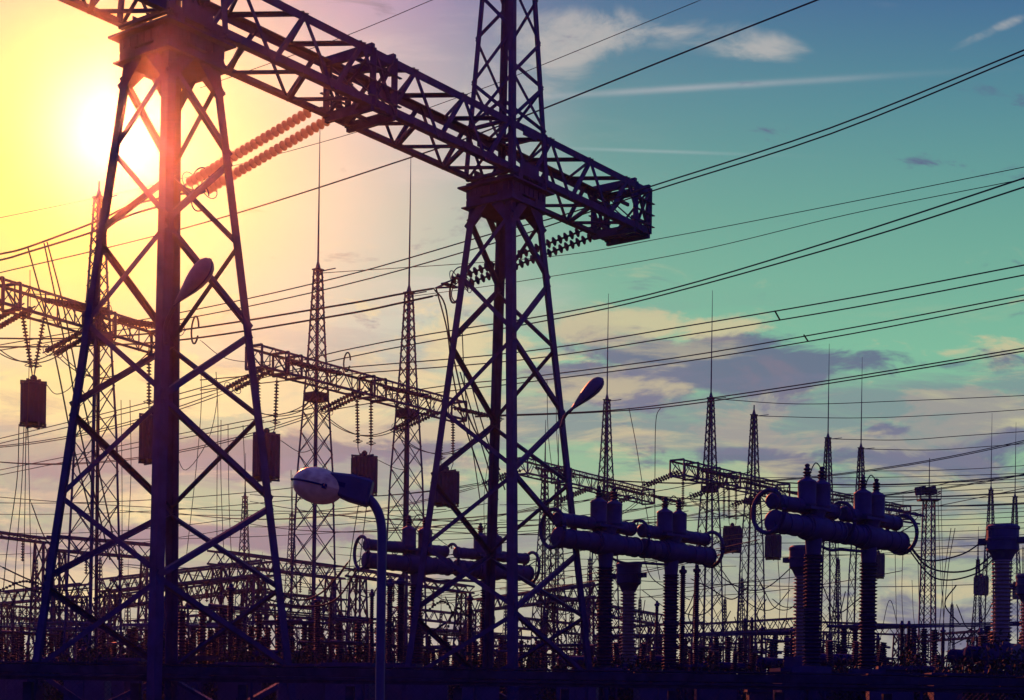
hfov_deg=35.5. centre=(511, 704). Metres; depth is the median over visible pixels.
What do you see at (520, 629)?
gantry
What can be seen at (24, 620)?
gantry
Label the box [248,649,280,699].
shrub
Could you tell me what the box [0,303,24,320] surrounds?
insulator string
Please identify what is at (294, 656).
shrub
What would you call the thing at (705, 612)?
slack cable
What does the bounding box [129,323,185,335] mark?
insulator string
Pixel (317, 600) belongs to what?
post insulator
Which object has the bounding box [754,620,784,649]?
slack cable
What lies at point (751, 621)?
post insulator
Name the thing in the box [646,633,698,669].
disconnector
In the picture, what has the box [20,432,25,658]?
dropper wire
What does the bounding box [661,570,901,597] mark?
overhead wire
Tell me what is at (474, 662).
shrub
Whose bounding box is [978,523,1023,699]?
current transformer
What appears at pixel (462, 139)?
overhead wire
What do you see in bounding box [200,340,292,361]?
slack cable
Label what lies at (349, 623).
lattice mast
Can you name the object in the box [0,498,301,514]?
overhead wire
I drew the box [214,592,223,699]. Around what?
post insulator
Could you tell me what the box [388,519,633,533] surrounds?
overhead wire
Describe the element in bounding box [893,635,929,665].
shrub
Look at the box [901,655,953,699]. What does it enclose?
shrub
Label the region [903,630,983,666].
gantry
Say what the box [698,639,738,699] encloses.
shrub
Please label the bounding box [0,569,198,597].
overhead wire
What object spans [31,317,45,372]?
insulator string
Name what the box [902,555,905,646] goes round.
dropper wire
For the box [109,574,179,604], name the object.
slack cable
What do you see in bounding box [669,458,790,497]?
gantry beam
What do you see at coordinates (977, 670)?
shrub
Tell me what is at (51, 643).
busbar support
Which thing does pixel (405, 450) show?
lattice mast
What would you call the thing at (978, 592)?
lattice mast
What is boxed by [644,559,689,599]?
slack cable
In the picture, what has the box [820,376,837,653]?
lattice mast
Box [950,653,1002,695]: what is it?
shrub
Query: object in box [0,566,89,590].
slack cable
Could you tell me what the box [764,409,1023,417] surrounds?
overhead wire
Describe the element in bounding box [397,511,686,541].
overhead wire
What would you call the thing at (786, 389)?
overhead wire
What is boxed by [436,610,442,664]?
lattice mast
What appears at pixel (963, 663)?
shrub
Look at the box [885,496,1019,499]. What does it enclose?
overhead wire
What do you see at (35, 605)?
lattice mast
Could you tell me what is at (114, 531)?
overhead wire
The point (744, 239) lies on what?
overhead wire
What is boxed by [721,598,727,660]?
lattice mast
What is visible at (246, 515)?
dropper wire
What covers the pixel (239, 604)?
slack cable
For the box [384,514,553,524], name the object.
overhead wire
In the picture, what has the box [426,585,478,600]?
slack cable
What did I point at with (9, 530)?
dropper wire
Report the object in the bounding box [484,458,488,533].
dropper wire
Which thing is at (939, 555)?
dropper wire
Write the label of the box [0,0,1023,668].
sky
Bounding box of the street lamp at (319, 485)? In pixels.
[291,467,386,699]
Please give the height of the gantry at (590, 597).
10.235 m
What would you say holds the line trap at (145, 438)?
hanging from the insulator string at (148, 384)
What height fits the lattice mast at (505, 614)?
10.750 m
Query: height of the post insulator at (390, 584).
6.525 m
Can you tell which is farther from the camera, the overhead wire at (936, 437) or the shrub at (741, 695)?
the overhead wire at (936, 437)
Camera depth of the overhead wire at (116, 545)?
132.33 m
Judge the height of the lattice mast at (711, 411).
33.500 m
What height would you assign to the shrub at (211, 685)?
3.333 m
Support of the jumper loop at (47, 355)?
hanging from the overhead wire
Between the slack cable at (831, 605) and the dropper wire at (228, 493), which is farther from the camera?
the dropper wire at (228, 493)
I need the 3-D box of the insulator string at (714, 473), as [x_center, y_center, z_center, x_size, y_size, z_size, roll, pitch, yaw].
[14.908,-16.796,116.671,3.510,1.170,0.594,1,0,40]
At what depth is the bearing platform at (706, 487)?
121.59 m
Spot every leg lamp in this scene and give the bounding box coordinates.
[163,257,213,344]
[560,377,603,428]
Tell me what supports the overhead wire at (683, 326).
attached to the lattice mast at (318, 273)
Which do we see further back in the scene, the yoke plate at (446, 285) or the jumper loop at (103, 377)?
the jumper loop at (103, 377)
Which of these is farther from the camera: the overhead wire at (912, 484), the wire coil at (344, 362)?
the overhead wire at (912, 484)
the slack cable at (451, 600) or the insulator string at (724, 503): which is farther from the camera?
the insulator string at (724, 503)
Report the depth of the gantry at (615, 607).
135.72 m
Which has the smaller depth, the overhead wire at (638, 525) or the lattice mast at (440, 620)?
the lattice mast at (440, 620)
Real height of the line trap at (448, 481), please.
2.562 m
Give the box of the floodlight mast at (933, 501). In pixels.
[914,458,941,664]
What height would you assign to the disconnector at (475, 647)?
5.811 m
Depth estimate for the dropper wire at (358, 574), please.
87.98 m
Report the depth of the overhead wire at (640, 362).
82.36 m
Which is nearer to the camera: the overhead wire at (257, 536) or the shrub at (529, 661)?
the shrub at (529, 661)
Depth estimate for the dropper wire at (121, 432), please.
94.98 m
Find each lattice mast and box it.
[9,594,16,649]
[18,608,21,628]
[30,529,39,657]
[61,181,122,692]
[93,531,102,644]
[123,582,131,651]
[234,453,251,629]
[284,475,299,647]
[289,136,336,656]
[306,588,310,635]
[349,602,352,646]
[385,161,427,663]
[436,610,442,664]
[502,597,506,640]
[530,420,554,666]
[545,434,567,668]
[567,602,575,668]
[581,530,595,655]
[589,294,620,642]
[635,598,642,654]
[692,290,725,661]
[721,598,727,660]
[735,405,768,674]
[736,550,746,662]
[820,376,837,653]
[831,544,841,668]
[846,388,870,652]
[947,602,954,666]
[971,527,981,645]
[978,435,1000,643]
[1009,445,1023,643]
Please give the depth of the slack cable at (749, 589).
94.98 m
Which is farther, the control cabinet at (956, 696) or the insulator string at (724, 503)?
the insulator string at (724, 503)
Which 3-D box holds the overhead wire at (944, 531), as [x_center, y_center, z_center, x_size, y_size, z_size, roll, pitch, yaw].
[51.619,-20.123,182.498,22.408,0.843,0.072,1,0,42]
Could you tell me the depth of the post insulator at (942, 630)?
95.91 m
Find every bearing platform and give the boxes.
[90,331,112,345]
[303,391,328,402]
[395,408,419,419]
[701,485,718,492]
[744,498,760,504]
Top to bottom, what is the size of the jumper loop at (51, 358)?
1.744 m
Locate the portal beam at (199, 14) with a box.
[58,0,654,245]
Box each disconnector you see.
[85,631,137,657]
[185,619,246,682]
[421,622,480,685]
[458,641,501,690]
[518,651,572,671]
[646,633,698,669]
[769,648,793,674]
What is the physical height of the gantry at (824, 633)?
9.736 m
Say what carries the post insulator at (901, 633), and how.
on the ground
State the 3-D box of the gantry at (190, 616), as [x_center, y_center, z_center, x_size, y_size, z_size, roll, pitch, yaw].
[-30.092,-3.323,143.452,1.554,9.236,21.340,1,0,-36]
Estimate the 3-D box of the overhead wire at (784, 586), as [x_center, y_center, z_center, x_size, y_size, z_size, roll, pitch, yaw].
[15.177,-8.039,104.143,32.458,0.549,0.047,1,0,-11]
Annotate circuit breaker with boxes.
[353,514,540,679]
[539,484,724,699]
[751,462,918,699]
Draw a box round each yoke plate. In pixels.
[181,167,209,211]
[436,266,468,300]
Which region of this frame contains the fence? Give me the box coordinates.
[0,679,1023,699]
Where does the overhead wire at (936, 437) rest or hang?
attached to the lattice mast at (827, 449)
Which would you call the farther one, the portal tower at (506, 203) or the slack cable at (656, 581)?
the slack cable at (656, 581)
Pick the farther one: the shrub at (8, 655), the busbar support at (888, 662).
the busbar support at (888, 662)
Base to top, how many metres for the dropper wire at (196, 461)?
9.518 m
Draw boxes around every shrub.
[0,644,26,663]
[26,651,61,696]
[38,653,85,699]
[55,641,98,688]
[79,638,116,697]
[114,636,146,699]
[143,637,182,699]
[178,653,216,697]
[178,657,218,699]
[215,631,253,661]
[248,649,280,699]
[256,649,297,699]
[270,639,318,663]
[291,641,330,668]
[336,642,373,662]
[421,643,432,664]
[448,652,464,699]
[463,648,503,698]
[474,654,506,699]
[493,637,543,694]
[530,655,574,699]
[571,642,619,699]
[598,648,646,699]
[692,650,729,697]
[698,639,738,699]
[739,653,779,699]
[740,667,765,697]
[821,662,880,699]
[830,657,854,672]
[832,649,861,672]
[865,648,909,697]
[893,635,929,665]
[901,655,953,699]
[931,639,959,672]
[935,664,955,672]
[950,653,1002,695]
[952,633,1023,699]
[952,655,983,672]
[966,629,1023,699]
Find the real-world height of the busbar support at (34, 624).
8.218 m
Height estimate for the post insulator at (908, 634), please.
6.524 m
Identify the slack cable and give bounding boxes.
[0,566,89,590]
[0,577,84,604]
[30,500,87,562]
[46,379,74,393]
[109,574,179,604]
[178,570,217,598]
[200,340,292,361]
[205,589,260,605]
[255,565,360,606]
[270,560,350,600]
[280,440,314,452]
[354,586,376,597]
[405,500,453,548]
[422,600,454,660]
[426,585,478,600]
[537,593,577,614]
[548,481,559,598]
[611,625,661,650]
[640,601,649,659]
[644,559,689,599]
[664,588,721,615]
[685,611,730,639]
[691,579,749,599]
[700,530,789,590]
[718,564,789,610]
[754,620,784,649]
[760,582,794,610]
[821,591,845,629]
[822,584,859,612]
[880,600,899,638]
[909,546,990,572]
[910,544,977,561]
[910,552,992,580]
[952,627,989,644]
[956,601,993,629]
[960,629,989,639]
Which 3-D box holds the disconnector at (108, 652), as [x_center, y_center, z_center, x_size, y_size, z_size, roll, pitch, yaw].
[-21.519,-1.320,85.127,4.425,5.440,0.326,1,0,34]
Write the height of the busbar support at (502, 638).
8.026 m
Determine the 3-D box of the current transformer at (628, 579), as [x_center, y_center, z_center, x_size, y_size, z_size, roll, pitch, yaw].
[4.483,-1.870,62.000,1.490,7.265,1.018,1,0,36]
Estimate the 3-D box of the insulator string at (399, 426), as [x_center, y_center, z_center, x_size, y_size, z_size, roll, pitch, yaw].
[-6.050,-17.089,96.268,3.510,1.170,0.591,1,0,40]
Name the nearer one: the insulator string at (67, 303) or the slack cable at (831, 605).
the insulator string at (67, 303)
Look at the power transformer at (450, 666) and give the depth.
87.21 m
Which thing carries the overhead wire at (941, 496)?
attached to the insulator string
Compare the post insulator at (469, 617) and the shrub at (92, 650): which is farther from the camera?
the post insulator at (469, 617)
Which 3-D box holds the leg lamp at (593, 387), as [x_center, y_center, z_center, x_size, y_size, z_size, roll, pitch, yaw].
[2.316,-10.265,54.153,1.828,1.626,0.650,1,0,30]
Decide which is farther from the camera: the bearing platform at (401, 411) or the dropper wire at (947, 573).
the dropper wire at (947, 573)
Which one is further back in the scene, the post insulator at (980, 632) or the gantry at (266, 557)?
the gantry at (266, 557)
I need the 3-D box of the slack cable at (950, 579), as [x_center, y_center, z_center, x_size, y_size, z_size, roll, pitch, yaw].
[16.510,-5.324,59.997,3.607,1.341,0.054,1,0,0]
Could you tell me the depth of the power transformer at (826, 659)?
77.72 m
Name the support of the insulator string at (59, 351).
attached to the gantry beam at (4, 287)
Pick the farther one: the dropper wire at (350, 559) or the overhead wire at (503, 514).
the overhead wire at (503, 514)
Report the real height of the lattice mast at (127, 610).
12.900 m
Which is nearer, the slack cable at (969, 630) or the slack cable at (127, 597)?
the slack cable at (127, 597)
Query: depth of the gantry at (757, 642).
147.16 m
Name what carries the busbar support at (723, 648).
on the ground
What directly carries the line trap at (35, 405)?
hanging from the insulator string at (39, 345)
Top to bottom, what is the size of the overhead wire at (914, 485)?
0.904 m
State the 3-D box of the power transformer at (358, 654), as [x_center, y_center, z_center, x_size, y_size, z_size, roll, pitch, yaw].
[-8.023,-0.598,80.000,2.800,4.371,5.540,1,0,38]
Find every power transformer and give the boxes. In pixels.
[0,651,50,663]
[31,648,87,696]
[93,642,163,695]
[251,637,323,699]
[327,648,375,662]
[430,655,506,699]
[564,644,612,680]
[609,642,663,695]
[698,651,756,699]
[740,646,790,699]
[819,640,886,672]
[898,654,956,672]
[947,635,1020,671]
[963,630,1021,672]
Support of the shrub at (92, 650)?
on the ground
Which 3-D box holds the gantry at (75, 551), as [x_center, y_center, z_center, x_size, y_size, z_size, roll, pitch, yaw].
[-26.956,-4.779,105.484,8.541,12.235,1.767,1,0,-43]
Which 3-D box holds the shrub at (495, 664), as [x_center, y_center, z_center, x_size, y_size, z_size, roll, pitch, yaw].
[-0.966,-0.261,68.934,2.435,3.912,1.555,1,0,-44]
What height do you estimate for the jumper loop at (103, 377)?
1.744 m
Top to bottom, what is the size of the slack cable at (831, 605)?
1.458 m
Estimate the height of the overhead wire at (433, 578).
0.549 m
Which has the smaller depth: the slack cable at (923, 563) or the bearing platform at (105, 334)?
the slack cable at (923, 563)
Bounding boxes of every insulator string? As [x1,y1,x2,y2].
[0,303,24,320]
[0,306,35,328]
[20,317,33,372]
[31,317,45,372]
[40,298,101,313]
[42,325,93,355]
[53,325,106,357]
[55,303,112,316]
[115,317,154,327]
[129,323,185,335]
[143,347,151,408]
[182,107,315,191]
[201,117,329,198]
[224,364,270,391]
[232,366,278,393]
[257,374,263,421]
[270,376,279,428]
[287,360,336,376]
[299,366,345,378]
[318,388,363,413]
[324,390,368,414]
[353,398,362,446]
[366,402,375,445]
[379,385,428,400]
[390,409,434,432]
[391,386,435,402]
[397,411,440,433]
[445,228,582,287]
[449,424,454,457]
[450,406,489,419]
[465,234,591,292]
[482,468,518,486]
[532,466,572,476]
[555,486,590,500]
[559,487,595,503]
[605,485,642,496]
[640,470,680,487]
[645,472,682,488]
[647,494,681,502]
[681,480,685,506]
[687,484,720,497]
[696,468,736,480]
[723,488,726,516]
[728,487,731,518]
[733,489,738,519]
[743,480,778,489]
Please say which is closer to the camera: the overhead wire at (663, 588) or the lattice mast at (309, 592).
the overhead wire at (663, 588)
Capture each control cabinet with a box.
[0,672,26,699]
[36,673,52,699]
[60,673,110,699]
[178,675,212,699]
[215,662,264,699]
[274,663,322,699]
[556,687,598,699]
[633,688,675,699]
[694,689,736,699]
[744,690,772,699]
[769,668,822,699]
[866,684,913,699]
[876,666,934,699]
[924,673,983,699]
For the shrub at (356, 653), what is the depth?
76.88 m
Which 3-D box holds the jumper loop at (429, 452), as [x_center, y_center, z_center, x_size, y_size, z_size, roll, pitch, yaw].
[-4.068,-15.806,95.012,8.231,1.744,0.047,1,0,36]
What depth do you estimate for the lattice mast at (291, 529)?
131.73 m
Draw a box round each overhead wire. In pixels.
[0,0,699,217]
[0,0,817,272]
[0,49,1023,344]
[0,177,1023,438]
[0,186,1023,443]
[0,198,157,254]
[0,206,155,260]
[0,287,435,338]
[0,294,436,347]
[0,391,221,445]
[0,393,224,447]
[0,413,313,463]
[0,413,321,464]
[0,487,292,502]
[0,497,445,511]
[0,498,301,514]
[0,529,226,554]
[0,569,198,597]
[1,294,1023,469]
[1,299,1023,474]
[1,593,239,613]
[2,54,1023,349]
[21,519,228,533]
[29,528,395,539]
[120,506,360,515]
[121,565,518,599]
[124,557,454,569]
[179,485,479,518]
[193,486,481,519]
[200,0,431,87]
[200,264,1023,380]
[200,274,1023,390]
[234,506,536,531]
[237,502,555,532]
[250,483,478,497]
[250,501,473,520]
[250,503,487,526]
[254,559,562,584]
[269,577,471,592]
[281,542,506,575]
[285,483,487,496]
[320,487,643,519]
[321,487,637,519]
[325,167,1023,272]
[330,546,654,559]
[330,550,580,579]
[336,554,729,566]
[349,497,686,527]
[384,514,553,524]
[386,539,759,599]
[386,543,758,581]
[386,554,719,608]
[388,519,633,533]
[392,487,789,527]
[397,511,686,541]
[402,506,726,534]
[415,502,673,528]
[416,179,1023,295]
[446,506,731,534]
[475,347,1023,416]
[475,350,1023,417]
[500,470,756,504]
[500,551,734,588]
[500,573,823,591]
[518,499,920,520]
[535,573,976,586]
[550,579,758,604]
[573,440,1023,482]
[577,442,1022,483]
[640,481,953,522]
[644,474,1020,500]
[649,475,1020,501]
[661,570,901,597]
[687,488,1023,544]
[715,522,1023,527]
[716,508,1011,511]
[727,395,1023,403]
[738,474,1023,484]
[739,548,946,557]
[740,475,1023,485]
[752,473,1023,477]
[752,481,1023,487]
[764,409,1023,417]
[781,490,1023,496]
[787,491,1023,497]
[822,538,984,542]
[824,548,1023,554]
[827,543,1023,547]
[831,500,1022,506]
[832,500,1023,505]
[839,431,1023,439]
[847,486,1023,493]
[873,443,1023,449]
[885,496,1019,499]
[897,528,1020,531]
[910,465,1023,470]
[912,511,1023,516]
[920,478,1023,483]
[937,516,1023,519]
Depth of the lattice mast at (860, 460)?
144.17 m
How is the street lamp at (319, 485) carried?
on the ground
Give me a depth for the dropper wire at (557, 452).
99.98 m
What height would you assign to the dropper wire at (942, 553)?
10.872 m
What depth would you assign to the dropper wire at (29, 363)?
69.99 m
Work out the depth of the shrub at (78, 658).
73.87 m
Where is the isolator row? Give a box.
[885,508,923,524]
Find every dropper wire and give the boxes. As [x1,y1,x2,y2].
[0,425,18,639]
[12,427,23,647]
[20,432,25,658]
[27,248,91,516]
[27,291,30,434]
[28,431,31,632]
[43,243,110,559]
[46,242,118,559]
[121,410,121,455]
[128,408,130,530]
[179,374,217,469]
[186,377,201,553]
[216,387,217,469]
[220,445,223,555]
[228,436,231,565]
[243,428,249,595]
[291,480,291,520]
[345,505,358,617]
[352,507,366,639]
[433,287,500,469]
[435,288,487,491]
[460,372,498,499]
[462,333,479,498]
[472,389,505,489]
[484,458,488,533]
[547,395,551,466]
[556,409,561,497]
[629,409,659,578]
[655,408,660,446]
[777,562,779,647]
[784,570,789,635]
[895,555,896,631]
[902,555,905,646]
[938,506,944,628]
[938,529,950,638]
[941,506,943,611]
[943,529,954,622]
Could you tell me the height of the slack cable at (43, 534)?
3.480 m
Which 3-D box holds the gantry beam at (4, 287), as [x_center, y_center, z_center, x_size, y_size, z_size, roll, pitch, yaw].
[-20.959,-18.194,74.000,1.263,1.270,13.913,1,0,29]
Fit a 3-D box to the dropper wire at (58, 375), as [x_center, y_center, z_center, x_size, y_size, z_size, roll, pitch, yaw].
[-16.947,-12.038,60.000,2.594,10.180,0.057,1,0,0]
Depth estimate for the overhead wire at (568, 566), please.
149.35 m
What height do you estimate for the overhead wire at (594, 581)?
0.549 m
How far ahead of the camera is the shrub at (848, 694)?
53.88 m
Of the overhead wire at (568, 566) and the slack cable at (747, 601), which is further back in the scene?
the overhead wire at (568, 566)
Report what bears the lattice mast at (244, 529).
on the ground
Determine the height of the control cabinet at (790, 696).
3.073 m
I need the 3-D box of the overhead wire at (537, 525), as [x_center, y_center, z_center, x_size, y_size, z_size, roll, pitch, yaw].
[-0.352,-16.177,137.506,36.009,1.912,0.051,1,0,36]
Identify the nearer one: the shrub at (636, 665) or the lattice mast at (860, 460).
the shrub at (636, 665)
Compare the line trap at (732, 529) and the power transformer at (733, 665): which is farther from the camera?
the line trap at (732, 529)
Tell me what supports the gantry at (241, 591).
on the ground
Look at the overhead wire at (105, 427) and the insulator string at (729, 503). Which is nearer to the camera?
the overhead wire at (105, 427)
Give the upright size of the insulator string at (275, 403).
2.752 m
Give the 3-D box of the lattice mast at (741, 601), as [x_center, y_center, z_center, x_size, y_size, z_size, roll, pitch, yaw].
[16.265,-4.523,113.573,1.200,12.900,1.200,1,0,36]
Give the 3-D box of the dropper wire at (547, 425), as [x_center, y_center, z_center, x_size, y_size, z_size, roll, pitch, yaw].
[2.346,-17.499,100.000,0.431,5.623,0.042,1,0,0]
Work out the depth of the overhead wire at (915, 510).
179.00 m
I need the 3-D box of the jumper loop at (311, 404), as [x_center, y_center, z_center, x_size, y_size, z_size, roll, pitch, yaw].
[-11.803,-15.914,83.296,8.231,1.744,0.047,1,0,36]
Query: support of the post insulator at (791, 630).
on the ground
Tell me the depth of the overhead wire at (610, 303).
69.44 m
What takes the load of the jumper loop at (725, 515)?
hanging from the overhead wire at (500, 527)
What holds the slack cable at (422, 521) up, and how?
attached to the lattice mast at (405, 450)
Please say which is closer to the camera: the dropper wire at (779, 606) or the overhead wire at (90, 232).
the overhead wire at (90, 232)
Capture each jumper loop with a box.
[0,313,99,363]
[0,323,83,361]
[55,345,154,377]
[261,374,343,416]
[262,373,337,414]
[321,397,428,435]
[323,398,433,436]
[391,430,461,453]
[395,419,502,454]
[641,478,737,505]
[645,483,735,506]
[690,499,765,515]
[693,492,782,516]
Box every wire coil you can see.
[191,316,199,343]
[343,352,350,371]
[449,276,458,303]
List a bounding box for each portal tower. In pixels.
[30,0,295,699]
[400,0,591,699]
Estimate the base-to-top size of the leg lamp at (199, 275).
1.937 m
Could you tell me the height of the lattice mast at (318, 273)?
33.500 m
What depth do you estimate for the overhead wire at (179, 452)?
98.62 m
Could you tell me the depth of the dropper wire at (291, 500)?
94.98 m
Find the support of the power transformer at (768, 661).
on the ground
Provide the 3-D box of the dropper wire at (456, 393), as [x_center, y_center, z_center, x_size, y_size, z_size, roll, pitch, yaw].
[-1.988,-12.634,65.000,2.372,8.600,0.065,1,0,0]
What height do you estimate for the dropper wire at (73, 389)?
11.864 m
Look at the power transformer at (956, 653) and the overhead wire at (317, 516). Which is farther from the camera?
the overhead wire at (317, 516)
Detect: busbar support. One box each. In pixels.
[0,591,113,660]
[0,609,144,673]
[33,593,218,690]
[122,586,335,667]
[178,566,386,666]
[298,611,464,685]
[344,623,506,686]
[375,596,540,667]
[433,617,611,679]
[494,627,595,671]
[546,621,709,669]
[594,599,795,673]
[677,617,783,673]
[764,607,890,674]
[827,585,1021,672]
[886,634,945,665]
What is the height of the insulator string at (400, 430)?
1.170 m
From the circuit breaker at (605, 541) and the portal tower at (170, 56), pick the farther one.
the circuit breaker at (605, 541)
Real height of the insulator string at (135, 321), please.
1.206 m
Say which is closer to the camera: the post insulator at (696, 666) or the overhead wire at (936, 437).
the post insulator at (696, 666)
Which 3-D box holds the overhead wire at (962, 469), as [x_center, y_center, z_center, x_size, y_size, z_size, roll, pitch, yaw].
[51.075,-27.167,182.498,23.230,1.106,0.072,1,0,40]
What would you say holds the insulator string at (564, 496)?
hanging from the gantry beam at (591, 488)
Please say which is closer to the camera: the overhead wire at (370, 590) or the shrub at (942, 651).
the shrub at (942, 651)
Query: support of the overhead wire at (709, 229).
attached to the lattice mast at (318, 273)
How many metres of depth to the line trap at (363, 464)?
88.97 m
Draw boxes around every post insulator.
[25,640,30,661]
[78,646,86,661]
[185,638,188,663]
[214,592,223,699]
[226,584,235,661]
[311,596,322,663]
[328,594,333,661]
[369,589,374,662]
[385,579,398,663]
[395,577,406,663]
[460,594,477,670]
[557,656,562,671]
[654,602,660,669]
[676,565,691,699]
[688,565,705,699]
[743,617,746,649]
[747,617,756,671]
[760,626,764,674]
[789,627,794,641]
[873,635,880,668]
[899,621,904,663]
[906,621,910,664]
[940,627,945,662]
[972,628,984,668]
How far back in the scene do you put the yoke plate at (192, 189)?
53.36 m
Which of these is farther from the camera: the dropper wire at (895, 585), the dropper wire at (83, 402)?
the dropper wire at (895, 585)
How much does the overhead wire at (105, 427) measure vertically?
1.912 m
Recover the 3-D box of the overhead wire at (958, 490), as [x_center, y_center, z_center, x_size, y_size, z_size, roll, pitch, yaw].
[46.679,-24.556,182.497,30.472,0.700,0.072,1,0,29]
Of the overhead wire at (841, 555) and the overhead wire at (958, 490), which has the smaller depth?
the overhead wire at (841, 555)
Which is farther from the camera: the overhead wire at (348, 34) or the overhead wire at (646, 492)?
the overhead wire at (646, 492)
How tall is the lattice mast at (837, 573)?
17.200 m
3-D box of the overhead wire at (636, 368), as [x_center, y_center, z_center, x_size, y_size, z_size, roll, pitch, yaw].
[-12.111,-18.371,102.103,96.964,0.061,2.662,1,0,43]
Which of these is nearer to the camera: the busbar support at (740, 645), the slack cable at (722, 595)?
the slack cable at (722, 595)
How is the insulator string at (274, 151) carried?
hanging from the portal beam at (199, 14)
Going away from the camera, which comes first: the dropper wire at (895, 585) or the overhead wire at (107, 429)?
the overhead wire at (107, 429)
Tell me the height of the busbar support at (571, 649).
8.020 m
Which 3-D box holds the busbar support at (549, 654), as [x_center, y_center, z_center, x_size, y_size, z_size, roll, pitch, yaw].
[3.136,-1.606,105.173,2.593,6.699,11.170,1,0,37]
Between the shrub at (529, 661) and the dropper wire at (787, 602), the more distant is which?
the dropper wire at (787, 602)
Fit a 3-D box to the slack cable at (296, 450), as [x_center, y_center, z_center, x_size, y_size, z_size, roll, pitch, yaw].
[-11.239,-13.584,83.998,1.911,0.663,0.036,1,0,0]
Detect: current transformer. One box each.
[612,563,646,693]
[783,545,822,667]
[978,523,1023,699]
[1010,573,1023,675]
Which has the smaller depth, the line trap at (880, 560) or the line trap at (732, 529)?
the line trap at (732, 529)
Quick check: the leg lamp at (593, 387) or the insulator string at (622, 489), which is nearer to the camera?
the leg lamp at (593, 387)
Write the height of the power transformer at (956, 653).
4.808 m
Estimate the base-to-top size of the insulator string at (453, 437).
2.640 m
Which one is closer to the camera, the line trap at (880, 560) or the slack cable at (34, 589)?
the slack cable at (34, 589)
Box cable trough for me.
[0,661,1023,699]
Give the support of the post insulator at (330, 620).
on the ground
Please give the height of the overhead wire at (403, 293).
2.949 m
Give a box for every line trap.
[19,373,46,428]
[138,413,152,464]
[252,428,279,482]
[351,448,377,495]
[434,464,459,507]
[723,523,741,553]
[765,534,781,560]
[876,550,884,578]
[973,572,988,595]
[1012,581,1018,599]
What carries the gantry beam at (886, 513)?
attached to the lattice mast at (827, 449)
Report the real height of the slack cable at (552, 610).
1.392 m
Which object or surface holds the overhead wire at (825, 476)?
attached to the insulator string
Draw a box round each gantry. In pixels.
[0,531,56,659]
[0,583,88,657]
[0,604,93,653]
[8,618,77,657]
[45,535,149,654]
[93,574,269,654]
[98,559,272,651]
[125,613,233,644]
[207,550,345,657]
[260,591,348,650]
[286,617,375,649]
[344,567,474,663]
[386,625,500,665]
[392,606,473,658]
[467,582,598,668]
[506,617,583,655]
[536,594,663,664]
[595,621,704,669]
[698,617,795,673]
[705,630,795,655]
[822,621,906,665]
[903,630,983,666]
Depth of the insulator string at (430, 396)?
87.18 m
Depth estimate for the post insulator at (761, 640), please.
99.92 m
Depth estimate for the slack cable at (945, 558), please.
59.98 m
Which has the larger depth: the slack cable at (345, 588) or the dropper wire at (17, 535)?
the dropper wire at (17, 535)
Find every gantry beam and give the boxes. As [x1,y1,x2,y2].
[0,276,154,353]
[245,343,467,422]
[517,457,654,504]
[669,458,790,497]
[831,491,910,519]

